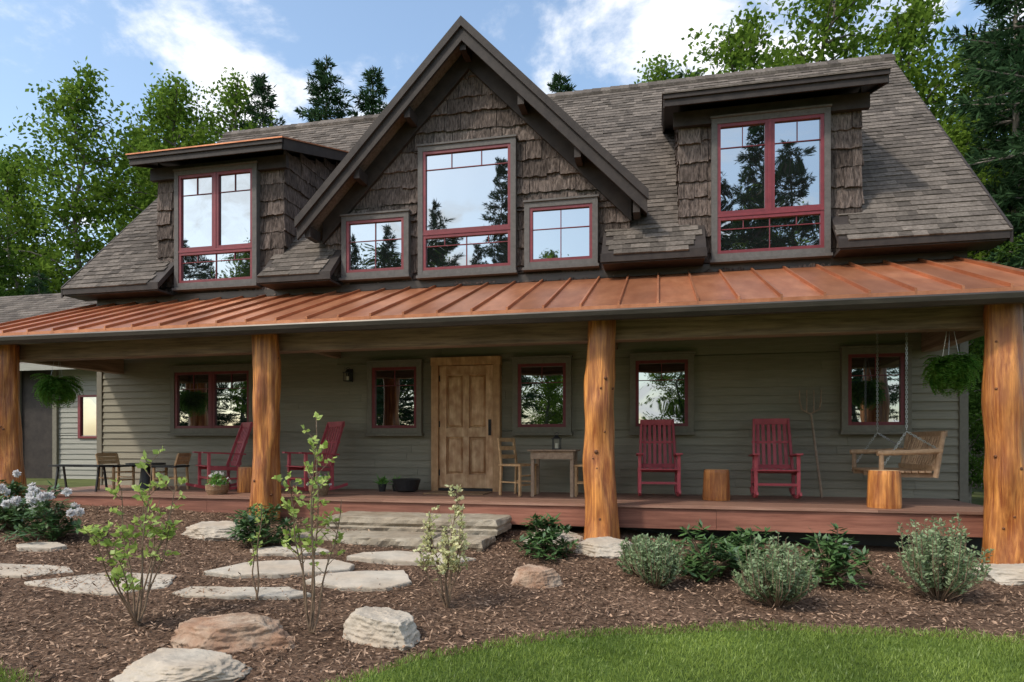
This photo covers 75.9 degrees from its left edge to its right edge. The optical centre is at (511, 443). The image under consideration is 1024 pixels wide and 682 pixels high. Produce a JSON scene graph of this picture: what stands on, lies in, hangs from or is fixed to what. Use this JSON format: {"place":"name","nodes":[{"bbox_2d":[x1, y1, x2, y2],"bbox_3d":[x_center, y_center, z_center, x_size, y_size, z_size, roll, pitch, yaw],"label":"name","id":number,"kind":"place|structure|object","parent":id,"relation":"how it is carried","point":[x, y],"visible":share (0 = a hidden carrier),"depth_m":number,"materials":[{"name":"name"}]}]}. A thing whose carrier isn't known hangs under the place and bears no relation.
{"place":"outdoors","nodes":[
{"label":"outdoors","id":0,"kind":"place"},
{"bbox_2d":[26,478,983,505],"bbox_3d":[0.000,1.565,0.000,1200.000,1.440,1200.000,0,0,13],"label":"ground","id":1,"kind":"structure","parent":0,"point":[978,496],"depth_m":14.97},
{"bbox_2d":[0,221,43,296],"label":"deciduous tree","id":2,"kind":"object","parent":1,"relation":"on","point":[6,267],"visible":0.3,"depth_m":29.10,"materials":[{"name":"green plant"}]},
{"bbox_2d":[0,144,68,295],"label":"deciduous tree","id":3,"kind":"object","parent":1,"relation":"on","point":[8,159],"visible":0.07,"depth_m":34.41,"materials":[{"name":"green plant"}]},
{"bbox_2d":[0,148,71,296],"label":"deciduous tree","id":4,"kind":"object","parent":1,"relation":"on","point":[16,207],"visible":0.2,"depth_m":31.95,"materials":[{"name":"green plant"}]},
{"bbox_2d":[24,270,51,294],"bbox_3d":[-19.313,-3.115,26.899,3.171,8.001,3.108,0,0,36],"label":"pine tree","id":5,"kind":"object","parent":1,"relation":"on","point":[39,286],"visible":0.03,"depth_m":26.80,"materials":[{"name":"green plant"}]},
{"bbox_2d":[20,369,96,478],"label":"side wing walls","id":6,"kind":"structure","parent":1,"relation":"on","point":[60,435],"depth_m":15.74,"materials":[{"name":"grey"}]},
{"bbox_2d":[0,293,96,370],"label":"side wing roof","id":7,"kind":"structure","parent":6,"relation":"on","point":[12,308],"depth_m":18.70,"materials":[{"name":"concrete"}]},
{"bbox_2d":[0,56,151,295],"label":"deciduous tree","id":8,"kind":"object","parent":1,"relation":"on","point":[71,102],"visible":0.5,"depth_m":30.63,"materials":[{"name":"green plant"}]},
{"bbox_2d":[28,61,220,256],"bbox_3d":[-17.012,-8.633,31.951,8.243,19.046,8.449,0,0,3],"label":"deciduous tree","id":9,"kind":"object","parent":1,"relation":"on","point":[173,95],"visible":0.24,"depth_m":31.66,"materials":[{"name":"green plant"}]},
{"bbox_2d":[66,84,224,243],"bbox_3d":[-19.075,-9.405,36.501,9.134,20.590,8.911,0,0,1],"label":"deciduous tree","id":10,"kind":"object","parent":1,"relation":"on","point":[123,223],"visible":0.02,"depth_m":35.24,"materials":[{"name":"green plant"}]},
{"bbox_2d":[165,67,277,147],"bbox_3d":[-14.879,-9.095,34.163,9.266,19.965,7.172,0,0,-9],"label":"deciduous tree","id":11,"kind":"object","parent":1,"relation":"on","point":[233,102],"visible":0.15,"depth_m":33.05,"materials":[{"name":"green plant"}]},
{"bbox_2d":[234,72,285,129],"bbox_3d":[-12.785,-9.064,33.832,6.692,19.902,6.519,0,0,19],"label":"pine tree","id":12,"kind":"object","parent":1,"relation":"on","point":[261,89],"visible":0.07,"depth_m":33.32,"materials":[{"name":"green plant"}]},
{"bbox_2d":[293,54,354,122],"bbox_3d":[-9.178,-9.214,32.953,8.008,20.202,7.846,0,0,-45],"label":"pine tree","id":13,"kind":"object","parent":1,"relation":"on","point":[327,84],"visible":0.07,"depth_m":32.43,"materials":[{"name":"green plant"}]},
{"bbox_2d":[349,65,390,116],"bbox_3d":[-7.204,-9.114,33.198,6.552,20.002,6.726,0,0,-14],"label":"pine tree","id":14,"kind":"object","parent":1,"relation":"on","point":[366,98],"visible":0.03,"depth_m":33.02,"materials":[{"name":"green plant"}]},
{"bbox_2d":[34,495,982,554],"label":"deck fascia","id":15,"kind":"structure","parent":1,"relation":"on","point":[871,528],"depth_m":8.25,"materials":[{"name":"wood"}]},
{"bbox_2d":[48,464,113,491],"bbox_3d":[-7.060,0.566,10.762,1.000,0.432,0.300,0,0,13],"label":"black bench","id":16,"kind":"object","parent":15,"relation":"on","point":[63,466],"visible":0.84,"depth_m":10.72,"materials":[{"name":"metal"}]},
{"bbox_2d":[95,453,135,489],"bbox_3d":[-6.766,0.471,11.211,0.464,0.619,0.430,0,0,22],"label":"wooden chair","id":17,"kind":"object","parent":15,"relation":"on","point":[113,458],"visible":0.8,"depth_m":11.23,"materials":[{"name":"brown wood"}]},
{"bbox_2d":[151,453,190,490],"bbox_3d":[-5.708,0.471,11.024,0.463,0.619,0.430,0,0,3],"label":"wooden chair","id":18,"kind":"object","parent":15,"relation":"on","point":[180,457],"visible":0.83,"depth_m":10.94,"materials":[{"name":"brown wood"}]},
{"bbox_2d":[205,471,230,494],"bbox_3d":[-4.504,0.601,10.091,0.372,0.357,0.366,0,0,39],"label":"flower basket","id":19,"kind":"object","parent":15,"relation":"on","point":[221,488],"visible":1,"depth_m":10.01,"materials":[{"name":"wicker"}]},
{"bbox_2d":[186,422,252,489],"bbox_3d":[-4.847,0.200,10.953,0.964,1.125,0.635,0,0,-40],"label":"rocking chair","id":20,"kind":"object","parent":15,"relation":"on","point":[245,428],"visible":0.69,"depth_m":10.97,"materials":[{"name":"paint"}]},
{"bbox_2d":[237,467,251,492],"bbox_3d":[-4.236,0.578,10.537,0.320,0.400,0.333,0,0,13],"label":"log stump","id":21,"kind":"object","parent":15,"relation":"on","point":[244,479],"visible":0.58,"depth_m":10.39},
{"bbox_2d":[281,421,347,490],"bbox_3d":[-3.228,0.200,10.642,0.635,1.125,0.964,0,0,44],"label":"rocking chair","id":22,"kind":"object","parent":15,"relation":"on","point":[339,425],"visible":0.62,"depth_m":10.67,"materials":[{"name":"paint"}]},
{"bbox_2d":[702,469,729,500],"bbox_3d":[2.812,0.568,9.055,0.365,0.420,0.354,0,0,13],"label":"log stump","id":23,"kind":"object","parent":15,"relation":"on","point":[716,484],"visible":1,"depth_m":8.91,"materials":[{"name":"wood"}]},
{"bbox_2d":[749,418,803,498],"bbox_3d":[3.663,0.200,9.167,0.635,1.125,0.964,0,0,15],"label":"rocking chair","id":24,"kind":"object","parent":15,"relation":"on","point":[764,466],"visible":1,"depth_m":9.41,"materials":[{"name":"paint"}]},
{"bbox_2d":[867,470,901,508],"bbox_3d":[4.528,0.553,7.986,0.382,0.450,0.369,0,0,13],"label":"log stump","id":25,"kind":"object","parent":15,"relation":"on","point":[884,489],"visible":1,"depth_m":7.84,"materials":[{"name":"wood"}]},
{"bbox_2d":[0,484,1023,681],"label":"mulch bed","id":26,"kind":"object","parent":1,"relation":"on","point":[59,599],"visible":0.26,"depth_m":5.50,"materials":[{"name":"wood"}]},
{"bbox_2d":[0,345,26,497],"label":"log post","id":27,"kind":"object","parent":26,"relation":"on","point":[11,449],"visible":0.84,"depth_m":10.04,"materials":[{"name":"wood"}]},
{"bbox_2d":[25,330,983,373],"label":"porch cross beam","id":28,"kind":"structure","parent":27,"relation":"on","point":[933,341],"depth_m":10.56,"materials":[{"name":"wood"}]},
{"bbox_2d":[30,361,83,409],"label":"hanging fern","id":29,"kind":"object","parent":28,"relation":"hanging from","point":[51,387],"visible":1,"depth_m":10.53,"materials":[{"name":"green plant"}]},
{"bbox_2d":[0,251,1023,335],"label":"copper roof seams","id":30,"kind":"object","parent":28,"relation":"attached to","point":[597,274],"visible":0.89,"depth_m":9.64,"materials":[{"name":"metal"}]},
{"bbox_2d":[0,290,1023,344],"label":"gutter","id":31,"kind":"object","parent":28,"relation":"attached to","point":[922,301],"visible":1,"depth_m":7.83,"materials":[{"name":"brown metal"}]},
{"bbox_2d":[920,331,982,397],"bbox_3d":[5.205,-1.060,7.802,0.661,1.031,0.700,0,0,13],"label":"hanging fern","id":32,"kind":"object","parent":28,"relation":"hanging from","point":[954,371],"visible":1,"depth_m":7.68,"materials":[{"name":"green plant"}]},
{"bbox_2d":[0,483,40,530],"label":"rhododendron bush","id":33,"kind":"object","parent":26,"relation":"on","point":[7,515],"visible":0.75,"depth_m":7.97,"materials":[{"name":"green plant"}]},
{"bbox_2d":[0,563,72,577],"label":"stepping stone","id":34,"kind":"object","parent":26,"relation":"on","point":[11,572],"visible":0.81,"depth_m":6.18,"materials":[{"name":"stone"}]},
{"bbox_2d":[16,542,66,551],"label":"stepping stone","id":35,"kind":"object","parent":26,"relation":"on","point":[39,546],"visible":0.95,"depth_m":7.13,"materials":[{"name":"stone"}]},
{"bbox_2d":[1,480,86,541],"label":"rhododendron bush","id":36,"kind":"object","parent":26,"relation":"on","point":[51,519],"visible":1,"depth_m":7.53,"materials":[{"name":"green plant"}]},
{"bbox_2d":[24,572,176,595],"bbox_3d":[-3.664,1.275,5.860,1.290,0.130,0.627,0,0,4],"label":"stepping stone","id":37,"kind":"object","parent":26,"relation":"on","point":[107,589],"visible":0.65,"depth_m":5.77,"materials":[{"name":"stone"}]},
{"bbox_2d":[78,446,186,625],"bbox_3d":[-2.771,0.682,4.829,0.435,1.344,0.772,0,0,13],"label":"young shrub","id":38,"kind":"object","parent":26,"relation":"on","point":[118,572],"visible":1,"depth_m":4.84,"materials":[{"name":"green plant"}]},
{"bbox_2d":[109,648,251,681],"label":"boulder","id":39,"kind":"object","parent":26,"relation":"on","point":[178,665],"visible":0.93,"depth_m":3.93,"materials":[{"name":"stone"}]},
{"bbox_2d":[182,521,246,540],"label":"boulder","id":40,"kind":"object","parent":26,"relation":"on","point":[212,530],"visible":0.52,"depth_m":7.88,"materials":[{"name":"stone"}]},
{"bbox_2d":[170,612,296,653],"bbox_3d":[-1.942,1.404,4.674,0.892,0.369,0.614,0,0,-16],"label":"boulder","id":41,"kind":"object","parent":26,"relation":"on","point":[230,633],"visible":0.65,"depth_m":4.47,"materials":[{"name":"stone"}]},
{"bbox_2d":[172,586,310,599],"bbox_3d":[-2.310,1.311,5.653,1.169,0.113,0.292,0,0,-2],"label":"stepping stone","id":42,"kind":"object","parent":26,"relation":"on","point":[249,592],"visible":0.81,"depth_m":5.59,"materials":[{"name":"stone"}]},
{"bbox_2d":[248,503,268,600],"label":"young shrub","id":43,"kind":"object","parent":26,"relation":"on","point":[260,512],"visible":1,"depth_m":5.51,"materials":[{"name":"green plant"}]},
{"bbox_2d":[224,501,296,545],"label":"rhododendron bush","id":44,"kind":"object","parent":26,"relation":"on","point":[245,522],"visible":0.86,"depth_m":7.46,"materials":[{"name":"green plant"}]},
{"bbox_2d":[249,334,280,520],"bbox_3d":[-3.457,-0.180,9.188,0.449,2.711,0.430,0,0,13],"label":"log post","id":45,"kind":"object","parent":26,"relation":"on","point":[266,464],"visible":0.93,"depth_m":9.04,"materials":[{"name":"wood"}]},
{"bbox_2d":[203,559,354,578],"bbox_3d":[-2.276,1.256,6.484,1.406,0.124,0.536,0,0,-16],"label":"stepping stone","id":46,"kind":"object","parent":26,"relation":"on","point":[273,569],"visible":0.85,"depth_m":6.39,"materials":[{"name":"stone"}]},
{"bbox_2d":[250,546,329,556],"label":"stepping stone","id":47,"kind":"object","parent":26,"relation":"on","point":[263,551],"visible":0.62,"depth_m":7.12,"materials":[{"name":"stone"}]},
{"bbox_2d":[271,411,345,633],"bbox_3d":[-1.468,0.571,4.765,0.449,1.621,0.463,0,0,26],"label":"young shrub","id":48,"kind":"object","parent":26,"relation":"on","point":[312,548],"visible":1,"depth_m":4.74,"materials":[{"name":"green plant"}]},
{"bbox_2d":[305,570,411,591],"bbox_3d":[-1.418,1.301,6.111,0.970,0.128,0.594,0,0,-6],"label":"stepping stone","id":49,"kind":"object","parent":26,"relation":"on","point":[367,581],"visible":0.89,"depth_m":6.03,"materials":[{"name":"stone"}]},
{"bbox_2d":[342,606,420,650],"bbox_3d":[-0.939,1.416,4.799,0.637,0.409,0.554,0,0,13],"label":"boulder","id":50,"kind":"object","parent":26,"relation":"on","point":[385,627],"visible":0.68,"depth_m":4.61,"materials":[{"name":"stone"}]},
{"bbox_2d":[290,511,511,551],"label":"stone steps","id":51,"kind":"structure","parent":26,"relation":"on","point":[397,529],"depth_m":8.08,"materials":[{"name":"stone"}]},
{"bbox_2d":[347,551,475,565],"bbox_3d":[-1.059,1.245,7.044,1.340,0.126,0.473,0,0,13],"label":"stepping stone","id":52,"kind":"object","parent":26,"relation":"on","point":[395,557],"visible":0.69,"depth_m":6.95,"materials":[{"name":"stone"}]},
{"bbox_2d":[413,484,470,607],"bbox_3d":[-0.569,0.844,5.403,0.481,1.030,0.546,0,0,13],"label":"young shrub","id":53,"kind":"object","parent":26,"relation":"on","point":[451,561],"visible":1,"depth_m":5.39,"materials":[{"name":"green plant"}]},
{"bbox_2d":[510,564,562,588],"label":"boulder","id":54,"kind":"object","parent":26,"relation":"on","point":[531,576],"visible":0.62,"depth_m":6.10,"materials":[{"name":"stone"}]},
{"bbox_2d":[512,512,580,561],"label":"rhododendron bush","id":55,"kind":"object","parent":26,"relation":"on","point":[548,536],"visible":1,"depth_m":7.16,"materials":[{"name":"green plant"}]},
{"bbox_2d":[573,536,632,558],"bbox_3d":[1.052,1.267,7.531,0.817,0.346,0.639,0,0,-14],"label":"boulder","id":56,"kind":"object","parent":26,"relation":"on","point":[607,547],"visible":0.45,"depth_m":7.36,"materials":[{"name":"stone"}]},
{"bbox_2d":[582,320,619,539],"bbox_3d":[1.110,-0.101,8.116,0.468,2.869,0.511,0,0,33],"label":"log post","id":57,"kind":"object","parent":56,"relation":"on","point":[601,509],"visible":0.91,"depth_m":8.00,"materials":[{"name":"wood"}]},
{"bbox_2d":[16,303,1023,361],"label":"porch beam","id":58,"kind":"structure","parent":57,"relation":"on","point":[924,319],"depth_m":8.50,"materials":[{"name":"wood"}]},
{"bbox_2d":[616,532,652,576],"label":"silver leaf shrub","id":59,"kind":"object","parent":26,"relation":"on","point":[626,560],"visible":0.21,"depth_m":6.46,"materials":[{"name":"green plant"}]},
{"bbox_2d":[626,533,684,587],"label":"silver leaf shrub","id":60,"kind":"object","parent":26,"relation":"on","point":[659,566],"visible":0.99,"depth_m":6.01,"materials":[{"name":"green plant"}]},
{"bbox_2d":[669,520,748,581],"bbox_3d":[1.899,1.046,6.632,0.959,0.599,1.017,0,0,13],"label":"rhododendron bush","id":61,"kind":"object","parent":26,"relation":"on","point":[701,562],"visible":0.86,"depth_m":6.48,"materials":[{"name":"green plant"}]},
{"bbox_2d":[713,525,781,566],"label":"rhododendron bush","id":62,"kind":"object","parent":26,"relation":"on","point":[736,538],"visible":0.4,"depth_m":6.78,"materials":[{"name":"green plant"}]},
{"bbox_2d":[731,530,821,607],"bbox_3d":[2.234,1.068,5.622,0.716,0.664,0.719,0,0,13],"label":"silver leaf shrub","id":63,"kind":"object","parent":26,"relation":"on","point":[776,581],"visible":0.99,"depth_m":5.50,"materials":[{"name":"green plant"}]},
{"bbox_2d":[796,523,874,590],"bbox_3d":[3.037,1.081,6.354,0.820,0.631,0.865,0,0,13],"label":"rhododendron bush","id":64,"kind":"object","parent":26,"relation":"on","point":[833,562],"visible":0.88,"depth_m":6.25,"materials":[{"name":"green plant"}]},
{"bbox_2d":[882,513,993,600],"bbox_3d":[3.835,1.016,5.958,0.856,0.786,0.764,0,0,13],"label":"silver leaf shrub","id":65,"kind":"object","parent":26,"relation":"on","point":[926,567],"visible":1,"depth_m":5.83,"materials":[{"name":"green plant"}]},
{"bbox_2d":[971,563,1023,585],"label":"boulder","id":66,"kind":"object","parent":26,"relation":"on","point":[1007,574],"visible":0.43,"depth_m":6.56,"materials":[{"name":"stone"}]},
{"bbox_2d":[981,303,1023,563],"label":"log post","id":67,"kind":"object","parent":66,"relation":"on","point":[1002,397],"visible":0.94,"depth_m":7.04,"materials":[{"name":"wood"}]},
{"bbox_2d":[97,333,967,502],"bbox_3d":[0.188,-0.950,14.865,14.600,4.300,8.310,0,0,13],"label":"lap siding","id":68,"kind":"object","parent":1,"relation":"on","point":[735,396],"visible":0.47,"depth_m":10.27,"materials":[{"name":"wood"}]},
{"bbox_2d":[168,364,252,435],"bbox_3d":[-5.391,-0.772,11.824,1.740,1.265,0.155,0,0,13],"label":"window","id":69,"kind":"structure","parent":68,"relation":"in","point":[211,400],"depth_m":11.81,"materials":[{"name":"glass"}]},
{"bbox_2d":[365,359,424,435],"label":"window","id":70,"kind":"structure","parent":68,"relation":"attached to","point":[395,393],"depth_m":11.05,"materials":[{"name":"glass"}]},
{"bbox_2d":[431,356,501,491],"bbox_3d":[-0.750,-0.315,10.765,1.180,2.190,0.164,0,0,13],"label":"front door","id":71,"kind":"structure","parent":68,"relation":"in","point":[466,412],"depth_m":10.76,"materials":[{"name":"brown wood"}]},
{"bbox_2d":[511,355,572,434],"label":"window","id":72,"kind":"structure","parent":68,"relation":"in","point":[541,395],"depth_m":10.50,"materials":[{"name":"glass"}]},
{"bbox_2d":[629,351,694,434],"bbox_3d":[2.297,-0.761,10.094,0.993,1.262,0.155,0,0,13],"label":"window","id":73,"kind":"structure","parent":68,"relation":"attached to","point":[661,385],"depth_m":10.09,"materials":[{"name":"glass"}]},
{"bbox_2d":[838,344,913,433],"bbox_3d":[5.220,-0.765,9.437,0.951,1.270,0.155,0,0,13],"label":"window","id":74,"kind":"structure","parent":68,"relation":"attached to","point":[858,391],"depth_m":9.43,"materials":[{"name":"glass"}]},
{"bbox_2d":[547,71,576,92],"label":"pine tree","id":75,"kind":"object","parent":1,"relation":"on","point":[557,80],"visible":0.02,"depth_m":32.94,"materials":[{"name":"green plant"}]},
{"bbox_2d":[633,50,701,83],"bbox_3d":[6.904,-8.961,31.517,7.356,20.477,9.504,0,0,-15],"label":"deciduous tree","id":76,"kind":"object","parent":1,"relation":"on","point":[661,72],"visible":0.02,"depth_m":31.89,"materials":[{"name":"green plant"}]},
{"bbox_2d":[391,352,957,500],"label":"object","id":77,"kind":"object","parent":1,"relation":"on","point":[735,354],"depth_m":9.91,"materials":[{"name":"green"}]},
{"bbox_2d":[127,137,347,182],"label":"dormer roof","id":78,"kind":"structure","parent":77,"relation":"attached to","point":[230,152],"depth_m":11.63,"materials":[{"name":"wood"}]},
{"bbox_2d":[294,15,648,244],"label":"gable roof","id":79,"kind":"structure","parent":77,"relation":"attached to","point":[463,47],"depth_m":10.57,"materials":[{"name":"wood"}]},
{"bbox_2d":[159,82,859,294],"bbox_3d":[-0.414,-4.480,12.191,14.560,4.060,2.795,0,0,13],"label":"framing","id":80,"kind":"object","parent":77,"relation":"attached to","point":[247,289],"visible":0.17,"depth_m":11.18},
{"bbox_2d":[156,71,863,302],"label":"bark shingles","id":81,"kind":"object","parent":80,"relation":"attached to","point":[545,172],"visible":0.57,"depth_m":10.72,"materials":[{"name":"wood"}]},
{"bbox_2d":[61,62,1012,300],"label":"roof deck","id":82,"kind":"structure","parent":77,"relation":"attached to","point":[695,254],"depth_m":9.77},
{"bbox_2d":[172,160,260,291],"bbox_3d":[-5.301,-3.868,11.791,1.718,2.195,0.180,0,0,13],"label":"window","id":83,"kind":"structure","parent":82,"relation":"attached to","point":[217,233],"depth_m":11.76,"materials":[{"name":"glass"}]},
{"bbox_2d":[339,209,411,282],"bbox_3d":[-2.304,-3.333,11.117,1.256,1.125,0.180,0,0,13],"label":"window","id":84,"kind":"structure","parent":82,"relation":"attached to","point":[376,246],"depth_m":11.10,"materials":[{"name":"glass"}]},
{"bbox_2d":[416,134,517,280],"bbox_3d":[-0.741,-3.837,10.765,1.702,2.215,0.180,0,0,13],"label":"window","id":85,"kind":"structure","parent":82,"relation":"attached to","point":[467,208],"depth_m":10.75,"materials":[{"name":"glass"}]},
{"bbox_2d":[61,54,1012,289],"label":"roof shingles","id":86,"kind":"object","parent":82,"relation":"on","point":[918,178],"visible":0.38,"depth_m":11.42,"materials":[{"name":"grey"}]},
{"bbox_2d":[522,194,599,272],"bbox_3d":[0.777,-3.317,10.424,1.210,1.115,0.180,0,0,13],"label":"window","id":87,"kind":"structure","parent":82,"relation":"attached to","point":[560,233],"depth_m":10.40,"materials":[{"name":"glass"}]},
{"bbox_2d":[710,104,832,264],"bbox_3d":[3.817,-3.808,9.740,1.695,2.195,0.180,0,0,13],"label":"window","id":88,"kind":"structure","parent":82,"relation":"attached to","point":[770,185],"depth_m":9.71,"materials":[{"name":"glass"}]},
{"bbox_2d":[662,68,890,132],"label":"dormer roof","id":89,"kind":"structure","parent":77,"relation":"attached to","point":[868,83],"depth_m":9.57,"materials":[{"name":"wood"}]},
{"bbox_2d":[661,66,892,124],"bbox_3d":[4.061,-5.675,10.894,3.080,1.062,3.200,0,0,13],"label":"dormer roof flashing","id":90,"kind":"object","parent":89,"relation":"attached to","point":[769,81],"visible":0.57,"depth_m":9.35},
{"bbox_2d":[673,1,821,78],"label":"deciduous tree","id":91,"kind":"object","parent":1,"relation":"on","point":[740,55],"visible":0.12,"depth_m":25.10,"materials":[{"name":"green plant"}]},
{"bbox_2d":[743,0,953,124],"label":"deciduous tree","id":92,"kind":"object","parent":1,"relation":"on","point":[831,12],"visible":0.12,"depth_m":25.45,"materials":[{"name":"green plant"}]},
{"bbox_2d":[840,0,1020,177],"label":"deciduous tree","id":93,"kind":"object","parent":1,"relation":"on","point":[918,14],"visible":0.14,"depth_m":22.72,"materials":[{"name":"green plant"}]},
{"bbox_2d":[925,27,1023,487],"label":"deciduous tree","id":94,"kind":"object","parent":1,"relation":"on","point":[967,89],"visible":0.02,"depth_m":21.99,"materials":[{"name":"green plant"}]},
{"bbox_2d":[934,0,1023,450],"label":"pine tree","id":95,"kind":"object","parent":1,"relation":"on","point":[1011,53],"visible":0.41,"depth_m":16.14,"materials":[{"name":"green plant"}]},
{"bbox_2d":[942,117,1022,425],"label":"deciduous tree","id":96,"kind":"object","parent":1,"relation":"on","point":[961,145],"visible":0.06,"depth_m":19.15,"materials":[{"name":"green plant"}]},
{"bbox_2d":[954,0,1023,438],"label":"pine tree","id":97,"kind":"object","parent":1,"relation":"on","point":[996,125],"visible":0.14,"depth_m":18.83,"materials":[{"name":"green plant"}]},
{"bbox_2d":[968,326,1023,502],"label":"deciduous tree","id":98,"kind":"object","parent":1,"relation":"on","point":[977,431],"visible":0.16,"depth_m":14.76,"materials":[{"name":"green plant"}]},
{"bbox_2d":[969,232,1023,468],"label":"deciduous tree","id":99,"kind":"object","parent":1,"relation":"on","point":[1014,247],"visible":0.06,"depth_m":16.24,"materials":[{"name":"green plant"}]},
{"bbox_2d":[40,485,982,514],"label":"deck boards","id":100,"kind":"object","parent":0,"point":[845,504],"visible":0.69,"depth_m":9.14,"materials":[{"name":"wood"}]},
{"bbox_2d":[497,438,537,495],"bbox_3d":[0.075,0.347,9.952,0.464,0.867,0.430,0,0,40],"label":"wooden chair","id":101,"kind":"object","parent":100,"relation":"on","point":[516,464],"visible":0.88,"depth_m":9.94,"materials":[{"name":"brown wood"}]},
{"bbox_2d":[527,449,579,496],"bbox_3d":[0.632,0.435,9.800,0.710,0.690,0.580,0,0,13],"label":"side table","id":102,"kind":"object","parent":100,"relation":"on","point":[539,454],"visible":0.97,"depth_m":9.60,"materials":[{"name":"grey wood"}]},
{"bbox_2d":[636,419,682,496],"bbox_3d":[2.125,0.200,9.544,0.635,1.125,0.964,0,0,10],"label":"rocking chair","id":103,"kind":"object","parent":100,"relation":"on","point":[676,465],"visible":1,"depth_m":9.81,"materials":[{"name":"paint"}]},
{"bbox_2d":[799,390,822,497],"bbox_3d":[4.348,0.001,9.552,0.312,1.564,0.143,0,0,13],"label":"pitchfork","id":104,"kind":"object","parent":100,"relation":"on","point":[817,461],"visible":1,"depth_m":9.56,"materials":[{"name":"brown wood"}]},
{"bbox_2d":[0,258,1023,332],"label":"copper roof panels","id":105,"kind":"object","parent":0,"point":[746,284],"visible":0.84,"depth_m":8.92,"materials":[{"name":"metal"}]},
{"bbox_2d":[0,0,1023,287],"label":"sky","id":106,"kind":"structure","parent":0,"point":[598,43],"materials":[{"name":"blue"}]},
{"bbox_2d":[0,618,1023,681],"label":"lawn","id":107,"kind":"structure","parent":0,"point":[685,655],"depth_m":4.30,"materials":[{"name":"green plant"}]},
{"bbox_2d":[850,333,947,477],"bbox_3d":[5.039,-0.578,8.640,0.781,2.005,1.237,0,0,13],"label":"porch swing","id":108,"kind":"object","parent":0,"point":[921,453],"visible":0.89,"depth_m":8.29,"materials":[{"name":"wood"}]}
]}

